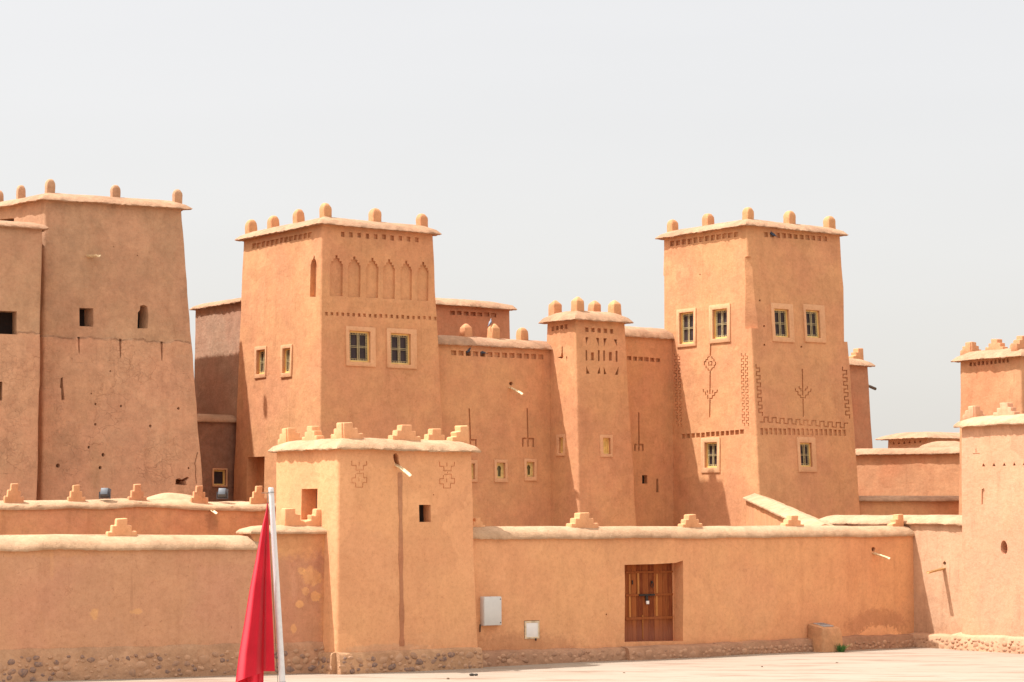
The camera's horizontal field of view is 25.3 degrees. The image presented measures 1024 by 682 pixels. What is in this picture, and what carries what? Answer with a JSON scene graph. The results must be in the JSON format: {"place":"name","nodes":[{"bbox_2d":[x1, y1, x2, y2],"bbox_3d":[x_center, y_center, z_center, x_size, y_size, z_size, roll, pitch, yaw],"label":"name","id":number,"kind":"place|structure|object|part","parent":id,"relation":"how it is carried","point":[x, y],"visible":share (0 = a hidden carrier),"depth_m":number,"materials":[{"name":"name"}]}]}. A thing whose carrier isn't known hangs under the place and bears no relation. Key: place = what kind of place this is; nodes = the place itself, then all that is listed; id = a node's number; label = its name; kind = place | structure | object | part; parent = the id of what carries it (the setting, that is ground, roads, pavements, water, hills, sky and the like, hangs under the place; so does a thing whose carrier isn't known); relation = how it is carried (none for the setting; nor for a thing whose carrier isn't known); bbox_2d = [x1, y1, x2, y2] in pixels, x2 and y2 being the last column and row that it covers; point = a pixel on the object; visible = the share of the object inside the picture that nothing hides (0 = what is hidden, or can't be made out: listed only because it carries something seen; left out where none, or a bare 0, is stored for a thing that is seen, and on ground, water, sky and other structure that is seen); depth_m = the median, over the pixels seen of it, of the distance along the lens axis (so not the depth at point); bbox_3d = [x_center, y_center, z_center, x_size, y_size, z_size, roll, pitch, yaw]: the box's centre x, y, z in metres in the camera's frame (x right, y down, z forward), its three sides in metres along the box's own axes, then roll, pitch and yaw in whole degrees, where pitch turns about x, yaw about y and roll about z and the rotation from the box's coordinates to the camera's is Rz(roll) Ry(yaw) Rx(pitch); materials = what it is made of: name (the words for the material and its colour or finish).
{"place":"outdoors","nodes":[
{"label":"outdoors","id":0,"kind":"place"},
{"bbox_2d":[0,0,1023,447],"label":"sky","id":1,"kind":"structure","parent":0,"point":[548,145],"materials":[{"name":"white"}]},
{"bbox_2d":[35,647,1023,681],"bbox_3d":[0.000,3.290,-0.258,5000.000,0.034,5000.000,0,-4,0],"label":"ground","id":2,"kind":"structure","parent":0,"point":[913,664],"depth_m":49.84,"materials":[{"name":"beige concrete"}]},
{"bbox_2d":[0,220,48,499],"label":"weathered annex","id":3,"kind":"object","parent":2,"relation":"on","point":[20,264],"visible":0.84,"depth_m":62.56,"materials":[{"name":"brown paint"}]},
{"bbox_2d":[0,179,202,499],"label":"weathered tower","id":4,"kind":"structure","parent":2,"relation":"on","point":[117,411],"depth_m":64.92,"materials":[{"name":"brown paint"}]},
{"bbox_2d":[0,518,258,681],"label":"front wall","id":5,"kind":"structure","parent":2,"relation":"on","point":[120,599],"depth_m":47.54,"materials":[{"name":"orange paint"}]},
{"bbox_2d":[0,483,275,535],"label":"wall","id":6,"kind":"structure","parent":2,"relation":"on","point":[76,512],"depth_m":51.64,"materials":[{"name":"paint"}]},
{"bbox_2d":[99,488,110,498],"bbox_3d":[-9.192,3.442,51.502,0.266,0.247,0.200,-1,-5,10],"label":"floodlight","id":7,"kind":"object","parent":6,"relation":"attached to","point":[104,493],"visible":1,"depth_m":51.45,"materials":[{"name":"grey metal"}]},
{"bbox_2d":[217,488,227,498],"bbox_3d":[-6.714,3.538,52.899,0.266,0.247,0.200,-1,-5,10],"label":"floodlight","id":8,"kind":"object","parent":6,"relation":"attached to","point":[222,493],"visible":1,"depth_m":52.85,"materials":[{"name":"grey metal"}]},
{"bbox_2d":[147,493,192,500],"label":"mud dome roof","id":9,"kind":"structure","parent":2,"relation":"on","point":[176,496],"depth_m":52.98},
{"bbox_2d":[189,298,240,417],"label":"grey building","id":10,"kind":"structure","parent":2,"relation":"on","point":[217,337],"depth_m":73.54,"materials":[{"name":"paint"}]},
{"bbox_2d":[197,414,236,501],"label":"old masonry wall","id":11,"kind":"structure","parent":2,"relation":"on","point":[217,437],"depth_m":71.83,"materials":[{"name":"paint"}]},
{"bbox_2d":[212,468,227,486],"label":"window","id":12,"kind":"structure","parent":11,"relation":"in","point":[218,474],"depth_m":71.89,"materials":[{"name":"paint"}]},
{"bbox_2d":[267,487,285,681],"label":"flagpole","id":13,"kind":"object","parent":2,"relation":"on","point":[280,647],"visible":1,"depth_m":29.81,"materials":[{"name":"white metal"}]},
{"bbox_2d":[236,503,274,681],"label":"flag","id":14,"kind":"object","parent":13,"relation":"hanging from","point":[256,660],"visible":1,"depth_m":29.71,"materials":[{"name":"red fabric"}]},
{"bbox_2d":[236,508,326,673],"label":"short front wall","id":15,"kind":"structure","parent":2,"relation":"on","point":[300,546],"depth_m":49.27,"materials":[{"name":"paint"}]},
{"bbox_2d":[233,203,442,502],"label":"arcaded tower","id":16,"kind":"structure","parent":2,"relation":"on","point":[338,324],"depth_m":69.69,"materials":[{"name":"paint"}]},
{"bbox_2d":[254,346,266,378],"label":"window","id":17,"kind":"structure","parent":16,"relation":"in","point":[263,353],"depth_m":71.05,"materials":[{"name":"paint"}]},
{"bbox_2d":[280,344,292,377],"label":"window","id":18,"kind":"structure","parent":16,"relation":"in","point":[288,352],"depth_m":69.76,"materials":[{"name":"paint"}]},
{"bbox_2d":[346,326,375,366],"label":"window","id":19,"kind":"structure","parent":16,"relation":"in","point":[357,343],"depth_m":68.97,"materials":[{"name":"paint"}]},
{"bbox_2d":[386,328,416,368],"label":"window","id":20,"kind":"structure","parent":16,"relation":"in","point":[397,345],"depth_m":69.83,"materials":[{"name":"paint"}]},
{"bbox_2d":[268,422,482,673],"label":"tower","id":21,"kind":"structure","parent":2,"relation":"on","point":[396,507],"depth_m":50.15,"materials":[{"name":"paint"}]},
{"bbox_2d":[435,298,516,338],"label":"red building","id":22,"kind":"structure","parent":2,"relation":"on","point":[454,316],"depth_m":83.82,"materials":[{"name":"paint"}]},
{"bbox_2d":[438,324,551,525],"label":"linking building","id":23,"kind":"structure","parent":2,"relation":"on","point":[496,399],"depth_m":72.31,"materials":[{"name":"paint"}]},
{"bbox_2d":[471,460,477,481],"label":"window","id":24,"kind":"structure","parent":23,"relation":"in","point":[475,462],"depth_m":71.50,"materials":[{"name":"paint"}]},
{"bbox_2d":[494,459,507,481],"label":"window","id":25,"kind":"structure","parent":23,"relation":"in","point":[498,464],"depth_m":72.15,"materials":[{"name":"paint"}]},
{"bbox_2d":[524,459,536,480],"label":"window","id":26,"kind":"structure","parent":23,"relation":"in","point":[528,463],"depth_m":72.84,"materials":[{"name":"orange paint"}]},
{"bbox_2d":[538,297,636,525],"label":"slim tower","id":27,"kind":"structure","parent":2,"relation":"on","point":[592,473],"depth_m":72.94,"materials":[{"name":"paint"}]},
{"bbox_2d":[556,434,564,455],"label":"window","id":28,"kind":"structure","parent":27,"relation":"in","point":[558,436],"depth_m":72.97,"materials":[{"name":"paint"}]},
{"bbox_2d":[599,435,612,456],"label":"window","id":29,"kind":"structure","parent":27,"relation":"in","point":[604,441],"depth_m":72.91,"materials":[{"name":"paint"}]},
{"bbox_2d":[625,326,673,525],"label":"connecting building","id":30,"kind":"structure","parent":2,"relation":"on","point":[649,370],"depth_m":75.44,"materials":[{"name":"paint"}]},
{"bbox_2d":[473,512,914,666],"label":"front wall","id":31,"kind":"structure","parent":2,"relation":"on","point":[581,587],"depth_m":55.17,"materials":[{"name":"orange paint"}]},
{"bbox_2d":[479,596,501,631],"bbox_3d":[-0.495,6.177,51.566,0.538,0.790,0.185,3,-6,-36],"label":"electrical cabinet","id":32,"kind":"object","parent":31,"relation":"attached to","point":[490,611],"visible":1,"depth_m":51.49,"materials":[{"name":"grey metal"}]},
{"bbox_3d":[-0.434,6.103,51.525,0.479,0.633,0.025,3,-6,-36],"label":"cabinet door","id":33,"kind":"part","parent":32,"relation":"part of","materials":[{"name":"grey paint"}]},
{"bbox_2d":[524,621,539,640],"bbox_3d":[0.443,6.652,52.314,0.416,0.457,0.127,3,-6,-36],"label":"meter box","id":34,"kind":"object","parent":31,"relation":"attached to","point":[531,629],"visible":1,"depth_m":52.29,"materials":[{"name":"white metal"}]},
{"bbox_2d":[625,563,672,641],"bbox_3d":[3.254,6.214,54.755,1.588,2.004,0.125,3,-6,-36],"label":"door","id":35,"kind":"structure","parent":31,"relation":"in","point":[648,587],"depth_m":54.77,"materials":[{"name":"brown wood"}]},
{"bbox_2d":[655,207,859,525],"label":"carved tower","id":36,"kind":"structure","parent":2,"relation":"on","point":[754,326],"depth_m":74.31,"materials":[{"name":"paint"}]},
{"bbox_2d":[676,308,696,347],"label":"window","id":37,"kind":"structure","parent":36,"relation":"in","point":[688,320],"depth_m":75.78,"materials":[{"name":"paint"}]},
{"bbox_2d":[701,437,720,472],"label":"window","id":38,"kind":"structure","parent":36,"relation":"in","point":[713,449],"depth_m":74.41,"materials":[{"name":"paint"}]},
{"bbox_2d":[709,303,730,343],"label":"window","id":39,"kind":"structure","parent":36,"relation":"in","point":[723,316],"depth_m":74.37,"materials":[{"name":"paint"}]},
{"bbox_2d":[770,303,794,342],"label":"window","id":40,"kind":"structure","parent":36,"relation":"in","point":[779,325],"depth_m":73.97,"materials":[{"name":"paint"}]},
{"bbox_2d":[796,437,816,471],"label":"window","id":41,"kind":"structure","parent":36,"relation":"in","point":[803,443],"depth_m":73.84,"materials":[{"name":"paint"}]},
{"bbox_2d":[803,304,826,342],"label":"window","id":42,"kind":"structure","parent":36,"relation":"in","point":[810,318],"depth_m":74.81,"materials":[{"name":"paint"}]},
{"bbox_2d":[742,493,833,525],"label":"sloping parapet","id":43,"kind":"structure","parent":2,"relation":"on","point":[761,510],"depth_m":66.67,"materials":[{"name":"paint"}]},
{"bbox_2d":[807,623,842,651],"bbox_3d":[7.856,7.491,57.269,0.772,0.808,0.697,3,-5,-34],"label":"plaster pedestal","id":44,"kind":"object","parent":2,"relation":"on","point":[825,637],"visible":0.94,"depth_m":57.01,"materials":[{"name":"orange paint"}]},
{"bbox_2d":[836,644,850,651],"bbox_3d":[8.197,7.654,56.955,0.515,0.255,0.520,-3,-5,32],"label":"weed","id":45,"kind":"object","parent":2,"relation":"on","point":[840,648],"visible":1,"depth_m":56.89,"materials":[{"name":"green plant"}]},
{"bbox_2d":[849,348,876,448],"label":"narrow far tower","id":46,"kind":"structure","parent":2,"relation":"on","point":[859,365],"depth_m":85.17,"materials":[{"name":"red paint"}]},
{"bbox_2d":[820,515,961,648],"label":"return wall","id":47,"kind":"structure","parent":2,"relation":"on","point":[937,551],"depth_m":59.04,"materials":[{"name":"paint"}]},
{"bbox_2d":[855,447,959,495],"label":"sunlit rear wall","id":48,"kind":"structure","parent":2,"relation":"on","point":[929,471],"depth_m":81.59,"materials":[{"name":"orange paint"}]},
{"bbox_2d":[859,496,958,514],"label":"shaded rear wall","id":49,"kind":"structure","parent":2,"relation":"on","point":[910,505],"depth_m":75.37,"materials":[{"name":"paint"}]},
{"bbox_2d":[875,432,959,447],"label":"distant house","id":50,"kind":"structure","parent":2,"relation":"on","point":[909,440],"depth_m":90.64,"materials":[{"name":"beige paint"}]},
{"bbox_2d":[919,441,959,447],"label":"distant parapet","id":51,"kind":"structure","parent":2,"relation":"on","point":[945,444],"depth_m":86.36,"materials":[{"name":"beige paint"}]},
{"bbox_2d":[950,336,1023,514],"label":"tower","id":52,"kind":"structure","parent":2,"relation":"on","point":[992,376],"depth_m":73.21,"materials":[{"name":"orange paint"}]},
{"bbox_2d":[951,403,1023,653],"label":"front tower","id":53,"kind":"structure","parent":2,"relation":"on","point":[993,533],"depth_m":57.34,"materials":[{"name":"pink paint"}]}
]}

